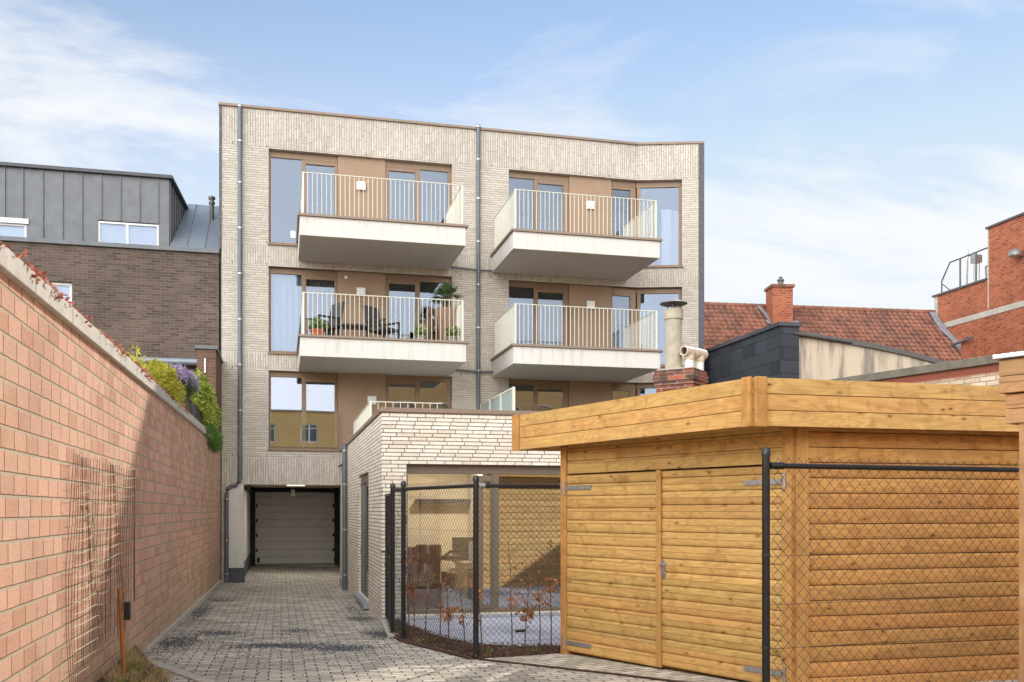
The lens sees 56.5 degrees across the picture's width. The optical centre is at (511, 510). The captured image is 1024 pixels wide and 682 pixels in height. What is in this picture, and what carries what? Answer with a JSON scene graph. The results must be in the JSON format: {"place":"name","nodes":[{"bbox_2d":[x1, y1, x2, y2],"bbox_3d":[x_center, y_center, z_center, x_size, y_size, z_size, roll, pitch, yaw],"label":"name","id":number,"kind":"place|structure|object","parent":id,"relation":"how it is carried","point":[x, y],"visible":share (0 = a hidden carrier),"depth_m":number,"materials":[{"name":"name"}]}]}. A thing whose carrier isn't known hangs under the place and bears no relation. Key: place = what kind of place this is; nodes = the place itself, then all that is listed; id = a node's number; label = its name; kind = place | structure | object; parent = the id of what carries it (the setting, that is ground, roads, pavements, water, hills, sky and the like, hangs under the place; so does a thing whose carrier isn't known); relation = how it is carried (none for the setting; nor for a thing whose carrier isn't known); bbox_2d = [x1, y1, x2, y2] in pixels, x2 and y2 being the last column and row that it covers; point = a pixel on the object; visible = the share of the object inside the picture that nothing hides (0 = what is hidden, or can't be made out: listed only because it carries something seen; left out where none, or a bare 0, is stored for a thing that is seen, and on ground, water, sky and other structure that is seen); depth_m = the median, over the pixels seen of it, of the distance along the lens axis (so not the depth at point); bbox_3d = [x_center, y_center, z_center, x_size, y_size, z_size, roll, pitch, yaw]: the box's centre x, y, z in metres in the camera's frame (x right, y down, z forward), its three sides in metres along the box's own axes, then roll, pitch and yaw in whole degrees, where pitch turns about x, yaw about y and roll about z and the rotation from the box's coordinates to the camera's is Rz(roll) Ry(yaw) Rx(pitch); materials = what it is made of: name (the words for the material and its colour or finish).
{"place":"outdoors","nodes":[
{"label":"outdoors","id":0,"kind":"place"},
{"bbox_2d":[143,566,673,681],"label":"driveway","id":1,"kind":"structure","parent":0,"point":[317,595],"depth_m":10.65,"materials":[{"name":"grey stone"}]},
{"bbox_2d":[97,645,162,681],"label":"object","id":2,"kind":"structure","parent":1,"relation":"on","point":[127,670],"depth_m":8.33,"materials":[{"name":"plant"}]},
{"bbox_2d":[117,588,130,677],"bbox_3d":[-3.207,1.075,7.938,0.104,0.842,0.363,0,0,-29],"label":"garden stake","id":3,"kind":"object","parent":2,"relation":"on","point":[127,610],"visible":1,"depth_m":7.98,"materials":[{"name":"brown wood"}]},
{"bbox_2d":[112,653,161,681],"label":"green grass","id":4,"kind":"structure","parent":2,"relation":"on","point":[136,665],"depth_m":8.22,"materials":[{"name":"green plant"}]},
{"bbox_2d":[98,643,180,681],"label":"dry grass","id":5,"kind":"structure","parent":2,"relation":"on","point":[116,672],"depth_m":8.16,"materials":[{"name":"brown plant"}]},
{"bbox_2d":[146,657,216,681],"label":"kerb pavers","id":6,"kind":"object","parent":1,"relation":"on","point":[188,675],"visible":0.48,"depth_m":8.59,"materials":[{"name":"concrete"}]},
{"bbox_2d":[150,598,462,681],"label":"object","id":7,"kind":"structure","parent":1,"relation":"on","point":[302,645],"depth_m":11.09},
{"bbox_2d":[380,618,395,636],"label":"gate threshold kerb","id":8,"kind":"structure","parent":1,"relation":"on","point":[384,623],"depth_m":12.83,"materials":[{"name":"concrete"}]},
{"bbox_2d":[381,493,389,626],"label":"garden gate","id":9,"kind":"structure","parent":8,"relation":"on","point":[387,556],"depth_m":13.57,"materials":[{"name":"black metal"}]},
{"bbox_2d":[388,618,560,658],"bbox_3d":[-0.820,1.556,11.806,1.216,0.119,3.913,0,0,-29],"label":"planting bed","id":10,"kind":"object","parent":1,"relation":"on","point":[460,653],"visible":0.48,"depth_m":10.54,"materials":[{"name":"brown wood"}]},
{"bbox_2d":[399,561,416,629],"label":"beech sapling","id":11,"kind":"object","parent":10,"relation":"on","point":[407,599],"visible":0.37,"depth_m":12.37,"materials":[{"name":"brown plant"}]},
{"bbox_2d":[406,552,421,634],"bbox_3d":[-1.227,1.013,11.744,0.202,1.101,0.222,0,0,-43],"label":"beech sapling","id":12,"kind":"object","parent":10,"relation":"on","point":[412,586],"visible":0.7,"depth_m":11.77,"materials":[{"name":"brown plant"}]},
{"bbox_2d":[422,555,436,634],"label":"beech sapling","id":13,"kind":"object","parent":10,"relation":"on","point":[427,598],"visible":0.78,"depth_m":11.52,"materials":[{"name":"brown plant"}]},
{"bbox_2d":[433,572,449,641],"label":"beech sapling","id":14,"kind":"object","parent":10,"relation":"on","point":[440,602],"visible":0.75,"depth_m":11.13,"materials":[{"name":"brown plant"}]},
{"bbox_2d":[437,568,458,644],"bbox_3d":[-0.737,1.085,10.826,0.250,0.912,0.186,0,0,-14],"label":"beech sapling","id":15,"kind":"object","parent":10,"relation":"on","point":[449,607],"visible":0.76,"depth_m":10.82,"materials":[{"name":"brown plant"}]},
{"bbox_2d":[454,569,472,647],"bbox_3d":[-0.531,1.090,10.582,0.242,0.889,0.195,0,0,-14],"label":"beech sapling","id":16,"kind":"object","parent":10,"relation":"on","point":[462,609],"visible":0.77,"depth_m":10.57,"materials":[{"name":"brown plant"}]},
{"bbox_2d":[395,623,535,653],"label":"bed weeds","id":17,"kind":"object","parent":10,"relation":"on","point":[423,640],"visible":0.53,"depth_m":11.18,"materials":[{"name":"green plant"}]},
{"bbox_2d":[390,475,560,658],"bbox_3d":[-0.808,0.670,11.003,2.961,2.070,0.988,0,0,43],"label":"chain link fence","id":18,"kind":"object","parent":10,"relation":"on","point":[476,485],"visible":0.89,"depth_m":10.34,"materials":[{"name":"black metal"}]},
{"bbox_2d":[467,559,485,648],"bbox_3d":[-0.369,1.029,10.358,0.210,1.001,0.199,0,0,-14],"label":"beech sapling","id":19,"kind":"object","parent":10,"relation":"on","point":[480,620],"visible":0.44,"depth_m":10.36,"materials":[{"name":"brown plant"}]},
{"bbox_2d":[502,544,522,649],"bbox_3d":[0.004,0.926,10.300,0.254,1.200,0.199,0,0,-5],"label":"beech sapling","id":20,"kind":"object","parent":10,"relation":"on","point":[511,599],"visible":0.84,"depth_m":10.31,"materials":[{"name":"brown plant"}]},
{"bbox_2d":[514,564,538,648],"bbox_3d":[0.151,1.052,10.400,0.256,0.951,0.250,0,0,-14],"label":"beech sapling","id":21,"kind":"object","parent":10,"relation":"on","point":[524,619],"visible":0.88,"depth_m":10.38,"materials":[{"name":"brown plant"}]},
{"bbox_2d":[532,563,546,648],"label":"beech sapling","id":22,"kind":"object","parent":10,"relation":"on","point":[539,603],"visible":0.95,"depth_m":10.36,"materials":[{"name":"brown plant"}]},
{"bbox_2d":[536,541,559,647],"bbox_3d":[0.408,0.924,10.462,0.248,1.206,0.196,0,0,-14],"label":"beech sapling","id":23,"kind":"object","parent":10,"relation":"on","point":[546,589],"visible":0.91,"depth_m":10.45,"materials":[{"name":"brown plant"}]},
{"bbox_2d":[479,658,686,681],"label":"drain joint","id":24,"kind":"object","parent":1,"relation":"on","point":[585,670],"visible":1,"depth_m":9.04,"materials":[{"name":"concrete"}]},
{"bbox_2d":[423,307,436,339],"bbox_3d":[-1.970,-4.355,22.690,0.298,0.970,0.312,0,0,37],"label":"statue","id":25,"kind":"object","parent":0,"point":[429,322],"visible":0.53,"depth_m":22.65,"materials":[{"name":"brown wood"}]},
{"bbox_2d":[441,583,472,607],"bbox_3d":[-0.750,1.363,15.328,0.750,0.425,0.250,0,0,-14],"label":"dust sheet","id":26,"kind":"object","parent":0,"point":[450,601],"visible":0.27,"depth_m":15.26,"materials":[{"name":"grey fabric"}]},
{"bbox_2d":[467,577,489,603],"bbox_3d":[-0.509,1.349,15.927,0.420,0.461,0.364,0,0,-14],"label":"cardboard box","id":27,"kind":"object","parent":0,"point":[486,592],"visible":0.23,"depth_m":15.77,"materials":[{"name":"cardboard"}]},
{"bbox_2d":[400,616,560,645],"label":"patio","id":28,"kind":"structure","parent":0,"point":[505,626],"depth_m":12.41,"materials":[{"name":"tile"}]},
{"bbox_2d":[0,0,1023,309],"label":"sky","id":29,"kind":"structure","parent":0,"point":[854,150],"materials":[{"name":"blue"}]},
{"bbox_2d":[484,653,1018,681],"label":"forecourt","id":30,"kind":"structure","parent":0,"point":[578,661],"depth_m":9.31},
{"bbox_2d":[512,376,1018,681],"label":"timber shed","id":31,"kind":"structure","parent":30,"relation":"on","point":[661,545],"depth_m":8.27,"materials":[{"name":"brown wood"}]},
{"bbox_2d":[563,471,662,667],"bbox_3d":[0.995,0.563,9.685,0.078,1.881,1.437,0,0,-36],"label":"door","id":32,"kind":"structure","parent":31,"relation":"in","point":[611,574],"depth_m":9.64,"materials":[{"name":"brown wood"}]},
{"bbox_2d":[656,466,785,681],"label":"door","id":33,"kind":"structure","parent":31,"relation":"in","point":[709,612],"depth_m":8.53,"materials":[{"name":"brown wood"}]},
{"bbox_2d":[761,447,1018,681],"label":"chain link fence","id":34,"kind":"object","parent":30,"relation":"on","point":[767,465],"visible":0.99,"depth_m":6.76,"materials":[{"name":"black metal"}]},
{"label":"yard ground","id":35,"kind":"structure","parent":0,"visible":0},
{"bbox_2d":[0,162,219,374],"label":"brown brick house","id":36,"kind":"structure","parent":35,"relation":"on","point":[128,260],"depth_m":22.71,"materials":[{"name":"brick"}]},
{"bbox_2d":[0,223,26,236],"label":"window","id":37,"kind":"structure","parent":36,"relation":"in","point":[1,224],"depth_m":22.53,"materials":[{"name":"white plastic"}]},
{"bbox_2d":[48,282,71,305],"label":"window","id":38,"kind":"structure","parent":36,"relation":"in","point":[56,283],"depth_m":22.28,"materials":[{"name":"white plastic"}]},
{"bbox_2d":[98,221,158,245],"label":"window","id":39,"kind":"structure","parent":36,"relation":"in","point":[99,222],"depth_m":23.08,"materials":[{"name":"white plastic"}]},
{"bbox_2d":[0,245,221,681],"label":"garden wall","id":40,"kind":"structure","parent":35,"relation":"on","point":[71,383],"depth_m":7.01,"materials":[{"name":"brick"}]},
{"bbox_2d":[0,241,189,413],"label":"creeper","id":41,"kind":"object","parent":40,"relation":"on","point":[51,285],"visible":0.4,"depth_m":6.31,"materials":[{"name":"plant"}]},
{"bbox_2d":[65,454,135,681],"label":"wire netting","id":42,"kind":"object","parent":40,"relation":"attached to","point":[113,474],"visible":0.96,"depth_m":7.46,"materials":[{"name":"metal"}]},
{"bbox_2d":[127,344,186,405],"bbox_3d":[-4.434,-1.666,11.765,0.585,0.646,3.751,0,0,-14],"label":"juniper bush","id":43,"kind":"object","parent":40,"relation":"on","point":[166,376],"visible":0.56,"depth_m":12.07,"materials":[{"name":"yellow plant"}]},
{"bbox_2d":[175,391,192,414],"bbox_3d":[-5.188,-1.644,14.898,0.256,0.260,1.416,0,0,-14],"label":"planter box","id":44,"kind":"object","parent":40,"relation":"on","point":[188,402],"visible":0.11,"depth_m":15.02,"materials":[{"name":"metal"}]},
{"bbox_2d":[169,364,200,397],"bbox_3d":[-5.166,-1.994,14.788,0.639,0.605,2.022,0,0,-14],"label":"lavender","id":45,"kind":"object","parent":44,"relation":"on","point":[190,386],"visible":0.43,"depth_m":14.65,"materials":[{"name":"purple plant"}]},
{"bbox_2d":[192,404,202,424],"bbox_3d":[-5.682,-1.675,16.939,0.256,0.260,1.616,0,0,-14],"label":"planter box","id":46,"kind":"object","parent":40,"relation":"on","point":[197,413],"visible":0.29,"depth_m":16.63,"materials":[{"name":"metal"}]},
{"bbox_2d":[190,367,223,428],"bbox_3d":[-5.960,-2.116,18.417,0.603,1.160,2.916,0,0,-12],"label":"variegated shrub","id":47,"kind":"object","parent":40,"relation":"on","point":[206,404],"visible":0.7,"depth_m":17.66,"materials":[{"name":"green plant"}]},
{"bbox_2d":[195,345,222,432],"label":"brick pier","id":48,"kind":"structure","parent":40,"relation":"on","point":[209,360],"depth_m":20.98,"materials":[{"name":"brick"}]},
{"bbox_2d":[203,421,224,453],"bbox_3d":[-6.065,-1.486,19.285,0.413,0.666,3.511,0,0,-14],"label":"trailing fern","id":49,"kind":"object","parent":40,"relation":"on","point":[215,443],"visible":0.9,"depth_m":18.96,"materials":[{"name":"green plant"}]},
{"bbox_2d":[338,407,560,619],"bbox_3d":[-0.725,0.264,19.229,5.028,3.553,10.200,0,0,-14],"label":"brick extension","id":50,"kind":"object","parent":35,"relation":"on","point":[382,449],"visible":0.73,"depth_m":15.26,"materials":[{"name":"beige brick"}]},
{"bbox_2d":[361,473,368,598],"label":"side window","id":51,"kind":"structure","parent":50,"relation":"in","point":[364,478],"depth_m":17.64,"materials":[{"name":"brown metal"}]},
{"bbox_2d":[353,401,442,434],"bbox_3d":[-2.685,-1.765,21.563,1.480,0.850,4.720,0,0,-14],"label":"terrace railing","id":52,"kind":"object","parent":50,"relation":"on","point":[363,417],"visible":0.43,"depth_m":20.23,"materials":[{"name":"beige metal"}]},
{"bbox_2d":[408,583,441,605],"bbox_3d":[-1.454,1.399,16.007,0.520,0.361,0.404,0,0,-19],"label":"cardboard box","id":53,"kind":"object","parent":50,"relation":"on","point":[425,600],"visible":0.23,"depth_m":15.82,"materials":[{"name":"cardboard"}]},
{"bbox_2d":[408,562,440,583],"bbox_3d":[-1.469,1.048,15.983,0.500,0.341,0.404,0,0,-11],"label":"cardboard box","id":54,"kind":"object","parent":53,"relation":"on","point":[436,567],"visible":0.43,"depth_m":15.79,"materials":[{"name":"brown cardboard"}]},
{"bbox_2d":[408,546,415,562],"bbox_3d":[-1.838,1.103,16.531,0.500,0.951,0.454,0,0,-25],"label":"cardboard box","id":55,"kind":"object","parent":54,"relation":"on","point":[411,550],"visible":0.11,"depth_m":16.34,"materials":[{"name":"brown cardboard"}]},
{"bbox_2d":[416,544,440,562],"bbox_3d":[-1.409,0.727,16.120,0.420,0.301,0.344,0,0,-2],"label":"cardboard box","id":56,"kind":"object","parent":54,"relation":"on","point":[435,546],"visible":0.82,"depth_m":15.95,"materials":[{"name":"brown cardboard"}]},
{"bbox_2d":[415,499,470,502],"bbox_3d":[-1.202,-0.180,18.686,1.350,0.080,0.290,0,0,-14],"label":"wall shelf","id":57,"kind":"object","parent":50,"relation":"attached to","point":[451,501],"depth_m":18.52,"materials":[{"name":"brown wood"}]},
{"bbox_2d":[441,571,472,590],"bbox_3d":[-0.916,1.319,16.548,0.500,0.521,0.404,0,0,-31],"label":"cardboard box","id":58,"kind":"object","parent":50,"relation":"on","point":[450,578],"visible":0.22,"depth_m":16.36,"materials":[{"name":"brown cardboard"}]},
{"bbox_2d":[452,537,472,571],"bbox_3d":[-0.824,1.024,16.820,0.557,1.087,0.561,0,0,-14],"label":"office chair","id":59,"kind":"object","parent":50,"relation":"on","point":[461,546],"visible":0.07,"depth_m":16.99,"materials":[{"name":"black fabric"}]},
{"bbox_2d":[406,464,560,613],"bbox_3d":[0.153,0.430,14.672,3.603,2.238,0.150,0,0,-14],"label":"patio door","id":60,"kind":"structure","parent":50,"relation":"in","point":[493,470],"depth_m":14.51,"materials":[{"name":"brown glass"}]},
{"bbox_2d":[480,387,514,410],"bbox_3d":[-0.377,-2.030,22.698,0.060,1.380,3.560,0,0,-14],"label":"glass screen","id":61,"kind":"object","parent":50,"relation":"on","point":[504,400],"visible":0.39,"depth_m":22.02,"materials":[{"name":"clear glass"}]},
{"bbox_2d":[454,559,560,597],"bbox_3d":[0.159,1.214,16.037,2.150,0.729,0.800,0,0,-14],"label":"table","id":62,"kind":"object","parent":50,"relation":"on","point":[530,563],"visible":0.27,"depth_m":15.70,"materials":[{"name":"brown wood"}]},
{"bbox_2d":[440,544,467,560],"bbox_3d":[-1.007,0.713,16.113,0.516,0.281,0.316,0,0,-28],"label":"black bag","id":63,"kind":"object","parent":62,"relation":"on","point":[455,558],"visible":0.78,"depth_m":16.00,"materials":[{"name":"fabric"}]},
{"bbox_2d":[469,542,488,560],"bbox_3d":[-0.548,0.680,15.835,0.340,0.320,0.040,0,0,-14],"label":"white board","id":64,"kind":"object","parent":62,"relation":"on","point":[485,555],"visible":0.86,"depth_m":15.84,"materials":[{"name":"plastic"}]},
{"bbox_2d":[218,102,703,582],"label":"apartment building","id":65,"kind":"structure","parent":35,"relation":"on","point":[568,264],"depth_m":24.03,"materials":[{"name":"brick"}]},
{"bbox_2d":[245,486,339,565],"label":"garage door","id":66,"kind":"structure","parent":65,"relation":"in","point":[275,537],"depth_m":30.39,"materials":[{"name":"grey metal"}]},
{"bbox_2d":[269,151,337,243],"bbox_3d":[-5.162,-7.675,23.618,1.670,2.310,0.120,0,0,-14],"label":"window","id":67,"kind":"structure","parent":65,"relation":"in","point":[307,159],"depth_m":23.60,"materials":[{"name":"brown wood"}]},
{"bbox_2d":[269,267,337,352],"bbox_3d":[-5.162,-4.910,23.618,1.670,2.100,0.120,0,0,-14],"label":"window","id":68,"kind":"structure","parent":65,"relation":"in","point":[318,275],"depth_m":23.60,"materials":[{"name":"brown metal"}]},
{"bbox_2d":[269,371,337,448],"bbox_3d":[-5.162,-2.465,23.618,1.670,1.910,0.120,0,0,-14],"label":"window","id":69,"kind":"structure","parent":65,"relation":"in","point":[313,377],"depth_m":23.60,"materials":[{"name":"brown metal"}]},
{"bbox_2d":[307,316,328,334],"bbox_3d":[-4.414,-4.155,21.688,0.518,0.570,0.519,0,0,-14],"label":"potted plant","id":70,"kind":"object","parent":65,"relation":"on","point":[321,330],"visible":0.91,"depth_m":21.63,"materials":[{"name":"green plant"}]},
{"bbox_2d":[306,301,344,335],"bbox_3d":[-4.343,-4.380,22.289,0.716,1.020,0.600,0,0,-41],"label":"garden chair","id":71,"kind":"object","parent":65,"relation":"on","point":[337,310],"visible":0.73,"depth_m":22.28,"materials":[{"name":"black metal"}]},
{"bbox_2d":[339,323,369,336],"bbox_3d":[-3.668,-4.095,22.184,0.700,0.450,0.550,0,0,-14],"label":"garden table","id":72,"kind":"object","parent":65,"relation":"on","point":[349,326],"visible":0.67,"depth_m":22.04,"materials":[{"name":"brown wood"}]},
{"bbox_2d":[362,305,399,337],"bbox_3d":[-3.130,-4.380,22.708,0.716,1.020,0.600,0,0,33],"label":"garden chair","id":73,"kind":"object","parent":65,"relation":"on","point":[373,319],"visible":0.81,"depth_m":22.68,"materials":[{"name":"grey wicker"}]},
{"bbox_2d":[385,160,450,220],"bbox_3d":[-2.388,-7.675,24.302,1.685,2.310,0.095,0,0,-14],"label":"window","id":74,"kind":"structure","parent":65,"relation":"in","point":[390,166],"depth_m":24.25,"materials":[{"name":"brown wood"}]},
{"bbox_2d":[385,274,450,338],"bbox_3d":[-2.388,-4.910,24.302,1.685,2.100,0.095,0,0,-14],"label":"window","id":75,"kind":"structure","parent":65,"relation":"in","point":[415,281],"depth_m":24.24,"materials":[{"name":"brown wood"}]},
{"bbox_2d":[385,375,450,408],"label":"window","id":76,"kind":"structure","parent":65,"relation":"in","point":[389,379],"depth_m":24.25,"materials":[{"name":"brown wood"}]},
{"bbox_2d":[413,323,429,338],"bbox_3d":[-2.120,-4.118,22.271,0.380,0.495,0.394,0,0,22],"label":"potted plant","id":77,"kind":"object","parent":65,"relation":"on","point":[420,331],"visible":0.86,"depth_m":22.21,"materials":[{"name":"green plant"}]},
{"bbox_2d":[429,278,462,339],"bbox_3d":[-1.623,-4.751,23.022,0.972,1.761,0.860,0,0,34],"label":"potted palm","id":78,"kind":"object","parent":65,"relation":"on","point":[449,289],"visible":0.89,"depth_m":22.86,"materials":[{"name":"green plant"}]},
{"bbox_2d":[445,325,460,340],"bbox_3d":[-1.376,-4.120,22.396,0.423,0.501,0.372,0,0,7],"label":"potted plant","id":79,"kind":"object","parent":65,"relation":"on","point":[456,332],"visible":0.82,"depth_m":22.32,"materials":[{"name":"green plant"}]},
{"bbox_2d":[509,171,568,231],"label":"window","id":80,"kind":"structure","parent":65,"relation":"in","point":[541,179],"depth_m":25.08,"materials":[{"name":"brown wood"}]},
{"bbox_2d":[509,281,568,345],"bbox_3d":[0.681,-4.910,25.045,1.660,2.100,0.095,0,0,-14],"label":"window","id":81,"kind":"structure","parent":65,"relation":"in","point":[537,288],"depth_m":25.07,"materials":[{"name":"brown wood"}]},
{"bbox_2d":[509,379,568,410],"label":"window","id":82,"kind":"structure","parent":65,"relation":"in","point":[537,384],"depth_m":25.04,"materials":[{"name":"brown wood"}]},
{"bbox_2d":[611,382,655,399],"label":"window","id":83,"kind":"structure","parent":65,"relation":"in","point":[631,388],"depth_m":25.61,"materials":[{"name":"brown wood"}]},
{"bbox_2d":[611,180,681,265],"bbox_3d":[3.582,-7.675,25.623,1.937,2.310,0.234,0,0,-2],"label":"window","id":84,"kind":"structure","parent":65,"relation":"in","point":[629,186],"depth_m":25.60,"materials":[{"name":"brown wood"}]},
{"bbox_2d":[611,287,681,365],"bbox_3d":[3.582,-4.910,25.623,1.937,2.100,0.234,0,0,-2],"label":"window","id":85,"kind":"structure","parent":65,"relation":"in","point":[631,293],"depth_m":25.61,"materials":[{"name":"brown wood"}]},
{"bbox_2d":[653,367,708,392],"bbox_3d":[3.021,-0.285,17.074,0.792,4.450,0.690,0,0,33],"label":"brick chimney","id":86,"kind":"object","parent":35,"relation":"on","point":[670,379],"visible":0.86,"depth_m":16.81,"materials":[{"name":"brick"}]},
{"bbox_2d":[660,299,686,368],"bbox_3d":[2.881,-3.131,17.014,0.490,1.238,0.490,0,0,-14],"label":"flue pipe","id":87,"kind":"object","parent":86,"relation":"on","point":[673,316],"visible":0.98,"depth_m":16.89,"materials":[{"name":"metal"}]},
{"bbox_2d":[679,346,696,366],"bbox_3d":[3.135,-2.705,16.905,0.180,0.385,0.338,0,0,43],"label":"tee vent","id":88,"kind":"object","parent":86,"relation":"on","point":[689,354],"visible":0.95,"depth_m":16.84,"materials":[{"name":"white plastic"}]},
{"bbox_2d":[694,348,707,369],"bbox_3d":[3.360,-2.705,17.124,0.180,0.385,0.338,0,0,43],"label":"tee vent","id":89,"kind":"object","parent":86,"relation":"on","point":[700,358],"visible":0.87,"depth_m":17.06,"materials":[{"name":"white plastic"}]},
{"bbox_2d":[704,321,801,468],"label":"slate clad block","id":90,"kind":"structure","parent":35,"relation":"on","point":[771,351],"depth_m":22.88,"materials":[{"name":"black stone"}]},
{"bbox_2d":[704,276,962,361],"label":"tiled roof house","id":91,"kind":"structure","parent":35,"relation":"on","point":[927,332],"depth_m":37.96,"materials":[{"name":"tile"}]},
{"bbox_2d":[794,331,946,379],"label":"rendered house","id":92,"kind":"structure","parent":35,"relation":"on","point":[823,357],"depth_m":22.41,"materials":[{"name":"paint"}]},
{"bbox_2d":[829,350,1023,385],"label":"old brick wall","id":93,"kind":"structure","parent":35,"relation":"on","point":[983,370],"depth_m":13.48,"materials":[{"name":"brick"}]},
{"bbox_2d":[932,212,1023,358],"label":"red brick building","id":94,"kind":"structure","parent":35,"relation":"on","point":[982,317],"depth_m":36.38,"materials":[{"name":"brick"}]},
{"bbox_2d":[966,234,981,283],"bbox_3d":[18.507,-10.025,38.244,0.440,2.172,0.442,0,0,-14],"label":"roof antenna","id":95,"kind":"object","parent":94,"relation":"on","point":[972,258],"visible":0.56,"depth_m":38.15,"materials":[{"name":"grey metal"}]},
{"bbox_2d":[992,351,1023,681],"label":"brown timber shed","id":96,"kind":"structure","parent":35,"relation":"on","point":[1011,375],"depth_m":6.38,"materials":[{"name":"brown wood"}]}
]}

